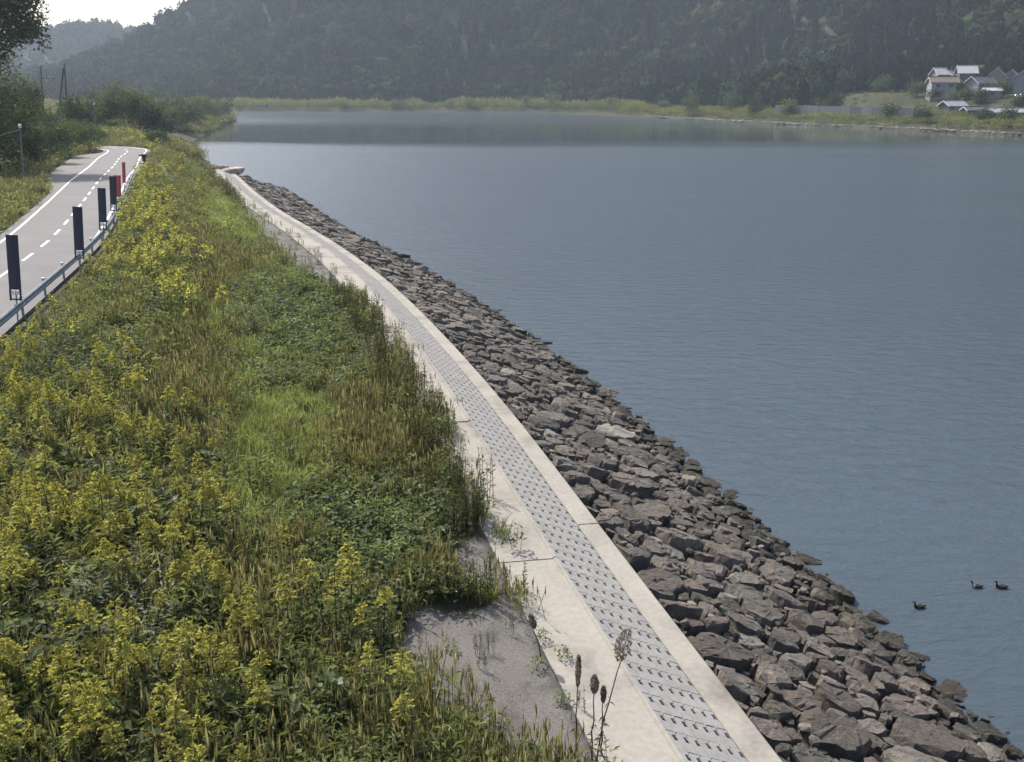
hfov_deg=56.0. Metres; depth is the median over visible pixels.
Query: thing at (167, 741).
goldenrod
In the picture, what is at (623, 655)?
dry stalk
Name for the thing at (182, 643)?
goldenrod
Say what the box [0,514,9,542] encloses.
goldenrod
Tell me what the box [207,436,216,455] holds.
goldenrod
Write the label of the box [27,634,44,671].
goldenrod
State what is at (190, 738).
goldenrod
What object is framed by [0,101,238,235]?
grass
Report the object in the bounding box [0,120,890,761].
ground
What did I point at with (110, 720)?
goldenrod
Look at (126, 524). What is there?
goldenrod
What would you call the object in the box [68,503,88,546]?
goldenrod
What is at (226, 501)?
goldenrod
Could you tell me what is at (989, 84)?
riverside bush
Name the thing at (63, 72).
braced pole
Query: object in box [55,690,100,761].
goldenrod
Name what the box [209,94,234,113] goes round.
willow
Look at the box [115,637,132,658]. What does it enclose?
goldenrod
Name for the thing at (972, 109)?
shed
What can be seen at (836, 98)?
riverside bush
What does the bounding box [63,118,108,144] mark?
shrub
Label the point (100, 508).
goldenrod
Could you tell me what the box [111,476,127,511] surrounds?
goldenrod
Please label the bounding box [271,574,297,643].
goldenrod
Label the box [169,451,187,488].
goldenrod
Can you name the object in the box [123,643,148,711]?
goldenrod
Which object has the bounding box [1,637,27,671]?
goldenrod
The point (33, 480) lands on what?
goldenrod
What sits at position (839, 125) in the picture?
shore stones
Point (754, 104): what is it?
riverside bush
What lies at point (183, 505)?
goldenrod
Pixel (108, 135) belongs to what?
shrub
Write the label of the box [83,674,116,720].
goldenrod
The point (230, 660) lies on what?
goldenrod
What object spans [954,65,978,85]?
house
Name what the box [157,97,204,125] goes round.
willow
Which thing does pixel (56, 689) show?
goldenrod
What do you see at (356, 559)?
goldenrod
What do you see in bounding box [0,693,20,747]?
goldenrod
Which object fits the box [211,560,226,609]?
goldenrod
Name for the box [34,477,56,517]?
goldenrod
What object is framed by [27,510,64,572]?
goldenrod
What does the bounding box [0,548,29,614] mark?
goldenrod
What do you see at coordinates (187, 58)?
woods
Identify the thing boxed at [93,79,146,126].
round tree
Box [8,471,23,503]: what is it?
goldenrod
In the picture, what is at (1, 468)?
goldenrod
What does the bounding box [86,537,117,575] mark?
goldenrod
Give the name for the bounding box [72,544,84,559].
goldenrod
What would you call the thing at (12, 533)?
goldenrod
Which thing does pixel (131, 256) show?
goldenrod
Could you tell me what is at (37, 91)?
roadside tree
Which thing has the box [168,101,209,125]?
willow
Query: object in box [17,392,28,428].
goldenrod
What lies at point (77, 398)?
goldenrod
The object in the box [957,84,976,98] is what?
riverside bush
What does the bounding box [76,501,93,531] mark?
goldenrod
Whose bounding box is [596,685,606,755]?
dry stalk
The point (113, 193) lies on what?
tall marker
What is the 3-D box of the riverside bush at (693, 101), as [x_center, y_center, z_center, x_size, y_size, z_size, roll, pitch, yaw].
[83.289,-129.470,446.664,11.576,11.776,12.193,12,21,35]
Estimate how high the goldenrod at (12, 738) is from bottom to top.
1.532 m
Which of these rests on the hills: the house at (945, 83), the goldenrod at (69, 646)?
the house at (945, 83)
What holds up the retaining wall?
on the hills
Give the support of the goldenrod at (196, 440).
on the ground at (514, 680)
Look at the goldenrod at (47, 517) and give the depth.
19.68 m
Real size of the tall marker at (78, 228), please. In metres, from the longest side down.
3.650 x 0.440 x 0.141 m
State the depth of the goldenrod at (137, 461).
22.51 m
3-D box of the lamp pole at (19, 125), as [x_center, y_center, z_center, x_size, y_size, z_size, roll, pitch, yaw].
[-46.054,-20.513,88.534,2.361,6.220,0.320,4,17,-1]
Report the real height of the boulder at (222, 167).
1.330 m
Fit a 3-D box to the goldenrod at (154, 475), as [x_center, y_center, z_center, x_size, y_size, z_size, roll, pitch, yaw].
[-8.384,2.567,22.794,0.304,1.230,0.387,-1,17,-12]
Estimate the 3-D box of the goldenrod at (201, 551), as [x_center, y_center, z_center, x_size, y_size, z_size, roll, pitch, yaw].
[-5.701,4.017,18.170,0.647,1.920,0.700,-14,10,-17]
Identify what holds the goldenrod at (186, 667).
on the ground at (514, 680)
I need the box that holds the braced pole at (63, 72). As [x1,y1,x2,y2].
[58,64,68,120]
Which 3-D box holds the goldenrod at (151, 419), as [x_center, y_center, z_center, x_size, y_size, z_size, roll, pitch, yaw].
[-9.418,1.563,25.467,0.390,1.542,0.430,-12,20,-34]
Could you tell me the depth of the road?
63.25 m
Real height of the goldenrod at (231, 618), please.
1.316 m
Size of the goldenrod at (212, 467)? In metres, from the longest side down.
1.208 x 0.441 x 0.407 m
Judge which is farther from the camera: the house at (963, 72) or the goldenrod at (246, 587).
the house at (963, 72)
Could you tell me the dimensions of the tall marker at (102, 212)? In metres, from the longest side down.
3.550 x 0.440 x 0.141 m
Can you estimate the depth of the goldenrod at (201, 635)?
15.49 m
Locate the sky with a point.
(130, 12)
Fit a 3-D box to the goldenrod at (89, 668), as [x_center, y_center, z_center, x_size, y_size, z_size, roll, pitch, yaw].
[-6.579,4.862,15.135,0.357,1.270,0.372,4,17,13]
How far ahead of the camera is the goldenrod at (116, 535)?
19.32 m
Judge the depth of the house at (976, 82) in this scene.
373.45 m
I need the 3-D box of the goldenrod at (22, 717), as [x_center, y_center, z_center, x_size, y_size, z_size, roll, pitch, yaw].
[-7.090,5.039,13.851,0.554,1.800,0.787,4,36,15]
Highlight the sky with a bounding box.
[3,0,186,32]
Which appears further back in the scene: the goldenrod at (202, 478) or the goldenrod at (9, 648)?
the goldenrod at (202, 478)
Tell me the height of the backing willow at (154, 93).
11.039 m
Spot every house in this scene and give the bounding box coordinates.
[925,76,959,100]
[928,67,953,75]
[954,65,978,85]
[962,76,997,95]
[988,67,1008,93]
[1005,69,1017,92]
[1013,70,1023,93]
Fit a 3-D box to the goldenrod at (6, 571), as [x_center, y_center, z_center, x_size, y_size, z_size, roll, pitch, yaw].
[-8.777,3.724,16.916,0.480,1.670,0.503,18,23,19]
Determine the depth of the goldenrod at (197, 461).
23.58 m
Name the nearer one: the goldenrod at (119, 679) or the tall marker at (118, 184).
the goldenrod at (119, 679)
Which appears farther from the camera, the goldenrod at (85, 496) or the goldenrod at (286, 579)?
the goldenrod at (85, 496)
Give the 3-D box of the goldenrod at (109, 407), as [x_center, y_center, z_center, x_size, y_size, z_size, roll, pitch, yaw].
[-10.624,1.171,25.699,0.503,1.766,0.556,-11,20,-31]
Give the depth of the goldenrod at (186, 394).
27.07 m
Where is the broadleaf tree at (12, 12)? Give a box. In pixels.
[0,0,53,129]
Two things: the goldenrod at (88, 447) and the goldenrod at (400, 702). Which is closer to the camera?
the goldenrod at (400, 702)
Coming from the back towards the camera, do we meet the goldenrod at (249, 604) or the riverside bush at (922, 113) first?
the riverside bush at (922, 113)
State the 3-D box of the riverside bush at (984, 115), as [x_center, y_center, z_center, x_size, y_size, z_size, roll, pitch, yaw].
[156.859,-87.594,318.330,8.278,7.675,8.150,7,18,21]
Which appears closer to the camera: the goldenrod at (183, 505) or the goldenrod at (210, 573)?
the goldenrod at (210, 573)
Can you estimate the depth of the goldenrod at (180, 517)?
20.67 m
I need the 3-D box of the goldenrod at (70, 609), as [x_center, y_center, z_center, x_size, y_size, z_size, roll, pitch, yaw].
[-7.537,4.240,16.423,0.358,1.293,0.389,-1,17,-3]
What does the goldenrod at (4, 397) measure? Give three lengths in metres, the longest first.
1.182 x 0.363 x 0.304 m
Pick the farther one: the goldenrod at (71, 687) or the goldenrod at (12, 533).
the goldenrod at (12, 533)
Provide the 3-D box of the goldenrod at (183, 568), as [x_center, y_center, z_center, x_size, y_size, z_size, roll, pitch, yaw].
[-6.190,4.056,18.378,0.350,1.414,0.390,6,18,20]
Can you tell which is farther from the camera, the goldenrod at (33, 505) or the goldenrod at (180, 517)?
the goldenrod at (180, 517)
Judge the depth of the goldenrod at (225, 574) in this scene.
18.59 m
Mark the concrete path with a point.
(671, 699)
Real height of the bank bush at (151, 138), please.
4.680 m
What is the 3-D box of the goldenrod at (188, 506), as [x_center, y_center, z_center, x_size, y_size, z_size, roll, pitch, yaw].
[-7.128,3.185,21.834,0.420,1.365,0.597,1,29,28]
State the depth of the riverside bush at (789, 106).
397.60 m
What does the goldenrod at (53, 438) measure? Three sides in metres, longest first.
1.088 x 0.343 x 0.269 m
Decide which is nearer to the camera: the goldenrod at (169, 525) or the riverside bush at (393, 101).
the goldenrod at (169, 525)
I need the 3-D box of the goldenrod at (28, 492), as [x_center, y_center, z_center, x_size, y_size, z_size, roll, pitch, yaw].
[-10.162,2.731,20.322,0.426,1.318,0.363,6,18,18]
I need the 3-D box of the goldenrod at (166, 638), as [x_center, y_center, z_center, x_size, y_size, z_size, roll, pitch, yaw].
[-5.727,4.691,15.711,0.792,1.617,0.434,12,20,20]
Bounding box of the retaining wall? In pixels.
[774,105,914,119]
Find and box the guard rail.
[0,171,133,326]
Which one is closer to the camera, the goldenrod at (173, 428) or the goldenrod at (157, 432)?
the goldenrod at (157, 432)
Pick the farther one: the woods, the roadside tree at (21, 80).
the woods
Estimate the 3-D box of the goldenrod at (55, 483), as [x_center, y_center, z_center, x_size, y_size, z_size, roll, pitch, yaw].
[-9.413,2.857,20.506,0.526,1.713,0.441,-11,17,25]
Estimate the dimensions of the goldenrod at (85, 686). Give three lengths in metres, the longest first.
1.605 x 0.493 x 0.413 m
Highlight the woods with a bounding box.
[0,0,1023,107]
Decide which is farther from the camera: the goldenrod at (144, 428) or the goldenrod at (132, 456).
the goldenrod at (144, 428)
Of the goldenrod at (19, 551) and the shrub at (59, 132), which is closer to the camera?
the goldenrod at (19, 551)
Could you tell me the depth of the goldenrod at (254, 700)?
14.59 m
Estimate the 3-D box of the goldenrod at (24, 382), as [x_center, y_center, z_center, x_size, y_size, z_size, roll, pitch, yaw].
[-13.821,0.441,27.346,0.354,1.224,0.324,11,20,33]
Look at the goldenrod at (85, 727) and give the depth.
13.10 m
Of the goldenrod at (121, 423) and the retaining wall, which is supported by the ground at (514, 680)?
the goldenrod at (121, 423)
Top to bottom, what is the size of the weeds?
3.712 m
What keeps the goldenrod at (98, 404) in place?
on the ground at (514, 680)
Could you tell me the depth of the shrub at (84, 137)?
139.78 m
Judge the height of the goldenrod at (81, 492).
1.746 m
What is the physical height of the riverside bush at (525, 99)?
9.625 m
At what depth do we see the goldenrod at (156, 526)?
19.79 m
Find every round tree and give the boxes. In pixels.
[91,91,127,124]
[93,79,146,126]
[101,116,131,127]
[116,88,154,127]
[135,101,168,133]
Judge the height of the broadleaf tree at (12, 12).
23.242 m
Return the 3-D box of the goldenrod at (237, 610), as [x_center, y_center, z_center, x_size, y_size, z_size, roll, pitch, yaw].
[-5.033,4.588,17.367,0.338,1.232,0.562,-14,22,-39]
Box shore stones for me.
[652,115,1022,134]
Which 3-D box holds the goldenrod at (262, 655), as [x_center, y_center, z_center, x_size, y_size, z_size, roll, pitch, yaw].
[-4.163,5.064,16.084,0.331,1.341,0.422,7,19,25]
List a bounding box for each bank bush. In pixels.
[137,129,162,142]
[145,127,169,139]
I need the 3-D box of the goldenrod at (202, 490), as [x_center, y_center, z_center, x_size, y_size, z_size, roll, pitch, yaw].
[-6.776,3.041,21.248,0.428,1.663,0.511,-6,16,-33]
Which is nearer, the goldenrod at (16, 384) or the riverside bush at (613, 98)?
the goldenrod at (16, 384)
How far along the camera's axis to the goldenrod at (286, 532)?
20.76 m
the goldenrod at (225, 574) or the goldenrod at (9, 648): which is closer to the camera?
the goldenrod at (9, 648)
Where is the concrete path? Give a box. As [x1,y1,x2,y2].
[215,169,781,761]
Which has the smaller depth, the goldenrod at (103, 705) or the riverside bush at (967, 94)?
the goldenrod at (103, 705)
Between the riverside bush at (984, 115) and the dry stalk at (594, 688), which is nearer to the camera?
the dry stalk at (594, 688)
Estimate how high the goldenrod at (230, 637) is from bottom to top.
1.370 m
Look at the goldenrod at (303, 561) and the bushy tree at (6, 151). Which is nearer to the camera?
the goldenrod at (303, 561)
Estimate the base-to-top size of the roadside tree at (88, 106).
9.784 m
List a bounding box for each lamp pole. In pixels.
[0,124,24,175]
[79,94,95,128]
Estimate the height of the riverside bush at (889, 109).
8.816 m
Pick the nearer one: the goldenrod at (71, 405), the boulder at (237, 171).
the goldenrod at (71, 405)
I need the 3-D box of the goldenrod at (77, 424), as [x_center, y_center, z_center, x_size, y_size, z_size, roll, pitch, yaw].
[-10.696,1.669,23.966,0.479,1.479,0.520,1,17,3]
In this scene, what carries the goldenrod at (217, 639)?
on the ground at (514, 680)
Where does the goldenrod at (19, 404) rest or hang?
on the ground at (514, 680)
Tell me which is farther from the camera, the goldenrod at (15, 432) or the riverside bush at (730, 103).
the riverside bush at (730, 103)
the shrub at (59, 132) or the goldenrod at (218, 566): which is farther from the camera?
the shrub at (59, 132)
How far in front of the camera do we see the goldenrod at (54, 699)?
14.32 m
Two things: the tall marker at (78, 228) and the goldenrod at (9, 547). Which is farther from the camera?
the tall marker at (78, 228)
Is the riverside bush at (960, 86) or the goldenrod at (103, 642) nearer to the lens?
the goldenrod at (103, 642)
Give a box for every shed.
[936,100,968,112]
[959,106,990,114]
[990,107,1023,116]
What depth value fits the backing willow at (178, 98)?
360.03 m
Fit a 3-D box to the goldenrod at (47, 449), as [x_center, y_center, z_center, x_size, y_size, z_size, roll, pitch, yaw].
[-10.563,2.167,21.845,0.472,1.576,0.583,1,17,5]
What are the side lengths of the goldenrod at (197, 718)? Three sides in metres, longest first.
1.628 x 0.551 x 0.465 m
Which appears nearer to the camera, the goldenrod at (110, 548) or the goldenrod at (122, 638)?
the goldenrod at (122, 638)
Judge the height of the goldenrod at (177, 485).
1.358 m
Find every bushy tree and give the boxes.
[0,69,41,148]
[0,86,31,174]
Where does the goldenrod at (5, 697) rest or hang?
on the ground at (514, 680)
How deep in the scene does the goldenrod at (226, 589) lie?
18.01 m
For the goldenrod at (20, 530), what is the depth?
18.72 m
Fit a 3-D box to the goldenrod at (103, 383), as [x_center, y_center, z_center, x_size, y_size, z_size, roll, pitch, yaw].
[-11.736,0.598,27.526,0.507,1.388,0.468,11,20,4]
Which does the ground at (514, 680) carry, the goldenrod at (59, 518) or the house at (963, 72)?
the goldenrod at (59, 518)
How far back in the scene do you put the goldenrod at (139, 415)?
26.16 m
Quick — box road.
[0,146,149,340]
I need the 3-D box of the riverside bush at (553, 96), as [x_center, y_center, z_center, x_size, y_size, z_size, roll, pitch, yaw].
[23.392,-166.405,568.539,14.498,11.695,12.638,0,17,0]
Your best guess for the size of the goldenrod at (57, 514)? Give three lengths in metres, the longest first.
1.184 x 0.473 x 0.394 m
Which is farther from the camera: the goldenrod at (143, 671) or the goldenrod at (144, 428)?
the goldenrod at (144, 428)
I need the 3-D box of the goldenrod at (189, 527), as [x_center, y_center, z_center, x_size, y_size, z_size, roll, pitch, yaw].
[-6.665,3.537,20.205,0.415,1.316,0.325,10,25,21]
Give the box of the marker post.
[140,154,146,161]
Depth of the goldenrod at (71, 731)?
13.19 m
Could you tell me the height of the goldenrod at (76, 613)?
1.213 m
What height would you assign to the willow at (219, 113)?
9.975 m
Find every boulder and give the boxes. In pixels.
[211,165,228,169]
[221,167,244,175]
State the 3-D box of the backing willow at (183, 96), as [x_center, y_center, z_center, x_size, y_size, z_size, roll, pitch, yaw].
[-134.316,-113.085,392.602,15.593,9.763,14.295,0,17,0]
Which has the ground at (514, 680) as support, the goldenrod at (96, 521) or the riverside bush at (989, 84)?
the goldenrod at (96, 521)
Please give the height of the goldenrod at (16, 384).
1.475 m
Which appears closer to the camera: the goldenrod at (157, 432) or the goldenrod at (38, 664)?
the goldenrod at (38, 664)
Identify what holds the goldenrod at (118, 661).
on the ground at (514, 680)
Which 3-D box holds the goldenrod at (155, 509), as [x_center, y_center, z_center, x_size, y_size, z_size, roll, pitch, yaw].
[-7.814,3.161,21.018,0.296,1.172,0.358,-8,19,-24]
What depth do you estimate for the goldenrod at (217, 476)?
22.62 m
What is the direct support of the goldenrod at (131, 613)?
on the ground at (514, 680)
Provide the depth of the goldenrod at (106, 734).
13.12 m
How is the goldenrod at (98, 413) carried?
on the ground at (514, 680)
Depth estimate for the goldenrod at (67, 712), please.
13.41 m
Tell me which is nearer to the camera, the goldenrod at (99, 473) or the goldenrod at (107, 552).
the goldenrod at (107, 552)
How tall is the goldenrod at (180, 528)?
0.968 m
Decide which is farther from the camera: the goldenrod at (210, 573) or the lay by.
the lay by
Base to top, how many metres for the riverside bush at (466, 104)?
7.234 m
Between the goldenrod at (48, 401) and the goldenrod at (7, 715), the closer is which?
the goldenrod at (7, 715)
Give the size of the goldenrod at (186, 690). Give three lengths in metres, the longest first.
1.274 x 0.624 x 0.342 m
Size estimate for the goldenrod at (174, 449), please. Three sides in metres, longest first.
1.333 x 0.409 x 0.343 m
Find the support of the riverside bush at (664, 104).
on the hills
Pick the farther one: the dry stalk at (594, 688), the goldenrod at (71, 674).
the dry stalk at (594, 688)
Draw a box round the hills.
[17,0,1023,135]
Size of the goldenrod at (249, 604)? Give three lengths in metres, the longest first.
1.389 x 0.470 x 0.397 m
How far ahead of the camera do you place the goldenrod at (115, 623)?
15.59 m
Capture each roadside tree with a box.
[0,72,33,130]
[12,70,44,131]
[24,76,50,127]
[37,103,69,126]
[54,92,91,126]
[62,85,107,125]
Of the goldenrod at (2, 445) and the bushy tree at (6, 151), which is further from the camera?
the bushy tree at (6, 151)
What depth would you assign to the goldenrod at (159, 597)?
17.36 m
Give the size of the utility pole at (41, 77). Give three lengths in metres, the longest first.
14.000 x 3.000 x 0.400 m
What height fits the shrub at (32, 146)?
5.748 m
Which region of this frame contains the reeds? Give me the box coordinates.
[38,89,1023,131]
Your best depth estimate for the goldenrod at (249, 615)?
16.88 m
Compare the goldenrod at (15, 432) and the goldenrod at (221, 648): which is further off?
the goldenrod at (15, 432)
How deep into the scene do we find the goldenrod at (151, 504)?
20.33 m
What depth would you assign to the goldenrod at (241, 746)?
14.06 m
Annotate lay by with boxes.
[44,153,100,192]
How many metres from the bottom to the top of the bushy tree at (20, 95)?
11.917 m
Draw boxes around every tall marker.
[5,234,21,323]
[72,206,84,278]
[97,188,106,245]
[109,176,116,222]
[113,175,121,208]
[122,162,125,188]
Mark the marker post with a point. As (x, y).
(143, 157)
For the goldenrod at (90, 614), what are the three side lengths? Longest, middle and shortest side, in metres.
1.761 x 0.770 x 0.542 m
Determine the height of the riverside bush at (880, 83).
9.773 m
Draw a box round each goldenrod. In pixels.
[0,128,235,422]
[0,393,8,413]
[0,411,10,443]
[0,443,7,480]
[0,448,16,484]
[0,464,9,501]
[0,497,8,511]
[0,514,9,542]
[0,527,11,562]
[0,544,20,591]
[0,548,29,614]
[0,554,25,613]
[0,584,16,614]
[0,638,24,678]
[0,663,17,693]
[0,672,25,714]
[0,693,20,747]
[0,698,24,740]
[0,719,15,761]
[0,724,26,761]
[1,487,12,511]
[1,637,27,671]
[1,694,16,718]
[1,726,19,757]
[2,523,21,595]
[3,657,27,718]
[4,541,33,595]
[4,706,47,744]
[5,390,26,428]
[6,425,21,460]
[6,495,41,577]
[7,378,23,412]
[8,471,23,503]
[8,519,40,564]
[9,368,24,408]
[11,479,22,499]
[14,393,24,422]
[15,468,30,528]
[16,499,61,563]
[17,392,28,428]
[19,376,28,403]
[19,720,44,759]
[20,481,43,520]
[21,483,36,526]
[22,497,54,550]
[24,392,40,435]
[24,457,42,490]
[24,465,41,504]
[26,558,41,590]
[26,654,55,725]
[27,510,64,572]
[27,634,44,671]
[28,669,45,704]
[29,376,43,403]
[31,401,51,447]
[33,443,58,488]
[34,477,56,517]
[37,382,60,437]
[38,378,54,408]
[38,415,57,445]
[39,384,55,426]
[40,414,57,440]
[40,506,50,539]
[43,430,55,442]
[44,653,79,702]
[47,478,74,510]
[47,504,69,540]
[48,502,67,564]
[48,644,82,709]
[49,488,68,510]
[50,618,67,638]
[50,690,66,716]
[51,677,68,695]
[52,388,70,434]
[54,564,70,585]
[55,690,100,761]
[56,598,77,635]
[59,599,102,686]
[59,677,88,722]
[61,704,89,761]
[61,723,93,759]
[62,643,78,681]
[65,405,78,432]
[68,493,77,519]
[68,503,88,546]
[69,401,80,440]
[70,421,88,457]
[71,494,96,549]
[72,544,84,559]
[72,704,109,760]
[73,681,100,737]
[74,607,91,637]
[75,392,83,420]
[75,484,104,535]
[76,394,93,436]
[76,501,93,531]
[77,433,99,490]
[80,374,95,402]
[81,642,106,668]
[81,655,100,676]
[83,470,112,538]
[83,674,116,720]
[83,684,120,761]
[85,397,101,441]
[86,529,102,551]
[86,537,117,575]
[89,384,117,432]
[89,635,112,685]
[90,405,105,435]
[91,498,106,518]
[91,516,106,543]
[95,399,106,418]
[95,474,119,511]
[95,721,133,761]
[97,380,109,406]
[100,510,120,566]
[100,597,129,673]
[100,718,128,761]
[101,392,121,450]
[101,540,117,568]
[102,658,128,703]
[107,610,130,639]
[108,511,134,569]
[108,637,136,719]
[110,668,133,733]
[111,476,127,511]
[113,407,130,431]
[114,415,137,448]
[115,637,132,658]
[116,411,132,446]
[117,545,142,609]
[118,517,138,546]
[119,371,132,410]
[120,509,134,548]
[121,607,146,663]
[123,453,134,481]
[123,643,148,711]
[124,489,139,534]
[127,474,146,513]
[129,379,144,401]
[131,453,161,488]
[131,649,152,695]
[133,410,143,446]
[134,417,153,466]
[134,486,159,533]
[135,512,168,554]
[139,511,161,547]
[140,708,168,761]
[142,548,153,566]
[146,413,164,461]
[148,682,183,749]
[149,504,159,520]
[151,466,162,507]
[151,629,181,696]
[152,422,165,465]
[153,534,168,562]
[154,590,166,632]
[159,518,185,576]
[159,650,183,674]
[159,732,184,761]
[160,696,194,757]
[161,518,180,559]
[165,658,196,720]
[166,559,181,589]
[166,617,199,703]
[168,444,182,476]
[168,503,187,551]
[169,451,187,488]
[169,477,182,496]
[171,419,178,443]
[174,425,187,462]
[174,561,193,597]
[174,572,194,631]
[174,625,196,682]
[178,522,186,553]
[178,678,203,719]
[179,387,195,431]
[179,486,193,522]
[179,742,211,761]
[180,499,195,540]
[181,499,214,532]
[181,552,205,585]
[182,523,200,550]
[182,732,196,759]
[184,678,208,730]
[185,697,204,724]
[187,424,202,464]
[187,545,213,621]
[190,452,209,485]
[190,709,232,758]
[191,537,209,580]
[191,625,217,718]
[194,484,213,540]
[196,468,219,521]
[200,486,221,522]
[201,508,215,527]
[201,637,214,683]
[206,546,225,581]
[206,567,222,602]
[206,647,241,717]
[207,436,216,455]
[209,462,221,498]
[210,630,224,654]
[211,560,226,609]
[212,673,235,735]
[213,473,233,523]
[213,642,233,697]
[215,570,230,593]
[218,489,239,551]
[218,628,238,669]
[219,593,241,642]
[221,574,240,632]
[221,583,257,645]
[225,610,243,644]
[226,608,241,634]
[234,743,251,761]
[235,594,260,641]
[240,663,265,740]
[241,609,260,647]
[243,679,274,745]
[249,647,271,702]
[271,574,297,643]
[277,523,293,562]
[292,558,332,637]
[322,571,345,645]
[330,542,360,609]
[336,554,368,628]
[352,602,389,658]
[355,640,382,717]
[372,585,397,645]
[385,647,416,745]
[390,692,416,761]
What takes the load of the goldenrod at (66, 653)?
on the ground at (514, 680)
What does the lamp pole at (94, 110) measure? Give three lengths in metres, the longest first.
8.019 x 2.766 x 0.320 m
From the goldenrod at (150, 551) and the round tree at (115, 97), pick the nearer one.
the goldenrod at (150, 551)
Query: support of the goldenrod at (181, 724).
on the ground at (514, 680)
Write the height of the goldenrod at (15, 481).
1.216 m
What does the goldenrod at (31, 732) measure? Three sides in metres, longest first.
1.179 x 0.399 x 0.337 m
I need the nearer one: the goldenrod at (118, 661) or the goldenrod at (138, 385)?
the goldenrod at (118, 661)
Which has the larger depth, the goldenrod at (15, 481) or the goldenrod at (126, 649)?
the goldenrod at (15, 481)
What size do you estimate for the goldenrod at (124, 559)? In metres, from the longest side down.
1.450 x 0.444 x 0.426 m
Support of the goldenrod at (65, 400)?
on the ground at (514, 680)
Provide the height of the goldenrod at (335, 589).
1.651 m
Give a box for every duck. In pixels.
[913,601,925,608]
[969,581,983,587]
[993,581,1008,588]
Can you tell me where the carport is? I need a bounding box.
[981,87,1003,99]
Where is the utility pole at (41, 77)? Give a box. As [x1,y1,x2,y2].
[40,66,53,111]
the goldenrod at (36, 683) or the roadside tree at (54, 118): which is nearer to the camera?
the goldenrod at (36, 683)
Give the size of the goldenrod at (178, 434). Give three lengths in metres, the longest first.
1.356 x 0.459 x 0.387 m
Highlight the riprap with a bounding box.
[238,175,1023,761]
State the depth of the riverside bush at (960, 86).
377.62 m
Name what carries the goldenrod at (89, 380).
on the ground at (514, 680)
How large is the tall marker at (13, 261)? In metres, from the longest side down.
3.700 x 0.440 x 0.141 m
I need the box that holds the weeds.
[0,131,622,761]
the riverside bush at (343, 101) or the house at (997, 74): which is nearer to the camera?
the house at (997, 74)
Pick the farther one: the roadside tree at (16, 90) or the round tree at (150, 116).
the round tree at (150, 116)
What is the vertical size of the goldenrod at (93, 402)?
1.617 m
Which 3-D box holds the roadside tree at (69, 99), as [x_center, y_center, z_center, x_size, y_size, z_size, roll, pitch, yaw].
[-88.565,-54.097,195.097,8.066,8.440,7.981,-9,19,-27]
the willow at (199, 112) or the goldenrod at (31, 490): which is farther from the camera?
the willow at (199, 112)
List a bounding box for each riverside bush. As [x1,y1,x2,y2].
[332,97,354,106]
[387,97,407,106]
[464,98,480,107]
[521,94,535,106]
[541,89,562,108]
[604,95,616,109]
[655,97,672,108]
[680,89,705,112]
[721,89,744,113]
[746,94,767,116]
[777,97,798,115]
[811,96,829,105]
[824,90,845,105]
[870,72,893,92]
[878,100,903,120]
[906,79,926,97]
[908,102,935,123]
[924,88,943,100]
[943,90,963,99]
[956,78,966,95]
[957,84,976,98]
[969,85,993,103]
[974,104,1000,123]
[983,80,996,86]
[995,79,1014,97]
[995,103,1020,124]
[1008,91,1023,107]
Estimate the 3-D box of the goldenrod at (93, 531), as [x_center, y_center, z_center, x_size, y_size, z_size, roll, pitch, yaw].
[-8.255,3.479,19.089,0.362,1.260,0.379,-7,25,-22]
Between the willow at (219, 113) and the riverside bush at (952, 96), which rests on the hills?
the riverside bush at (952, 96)
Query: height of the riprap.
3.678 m
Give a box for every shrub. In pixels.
[1,121,54,163]
[26,120,74,156]
[40,117,84,157]
[56,118,100,146]
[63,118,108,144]
[95,128,111,139]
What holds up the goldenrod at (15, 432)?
on the ground at (514, 680)
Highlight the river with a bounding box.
[193,111,1023,761]
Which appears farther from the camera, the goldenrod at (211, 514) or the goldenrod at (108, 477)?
the goldenrod at (211, 514)
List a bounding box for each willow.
[135,89,175,106]
[135,108,181,133]
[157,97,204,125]
[157,102,189,133]
[159,90,186,104]
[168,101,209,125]
[169,93,195,103]
[185,93,224,122]
[197,97,231,117]
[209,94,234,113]
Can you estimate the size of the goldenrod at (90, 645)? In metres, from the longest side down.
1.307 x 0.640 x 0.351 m
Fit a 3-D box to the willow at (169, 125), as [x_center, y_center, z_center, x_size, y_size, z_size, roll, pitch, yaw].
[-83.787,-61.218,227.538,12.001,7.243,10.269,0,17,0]
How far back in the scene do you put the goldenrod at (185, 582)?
17.84 m
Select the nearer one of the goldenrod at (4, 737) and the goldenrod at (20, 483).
the goldenrod at (4, 737)
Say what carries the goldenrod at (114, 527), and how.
on the ground at (514, 680)
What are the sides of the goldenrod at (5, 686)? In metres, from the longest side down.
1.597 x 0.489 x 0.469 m
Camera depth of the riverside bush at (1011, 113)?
305.41 m
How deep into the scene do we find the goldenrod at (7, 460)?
21.66 m
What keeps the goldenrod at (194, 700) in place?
on the ground at (514, 680)
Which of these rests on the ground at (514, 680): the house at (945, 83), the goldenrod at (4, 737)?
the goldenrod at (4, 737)
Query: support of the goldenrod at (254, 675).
on the ground at (514, 680)
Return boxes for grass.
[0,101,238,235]
[4,142,548,761]
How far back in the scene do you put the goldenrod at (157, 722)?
13.85 m
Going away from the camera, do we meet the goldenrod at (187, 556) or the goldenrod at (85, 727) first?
the goldenrod at (85, 727)
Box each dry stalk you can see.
[528,613,544,658]
[569,654,582,758]
[587,673,599,759]
[593,629,632,761]
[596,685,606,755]
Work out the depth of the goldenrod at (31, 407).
25.46 m
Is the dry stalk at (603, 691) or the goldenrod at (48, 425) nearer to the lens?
the dry stalk at (603, 691)

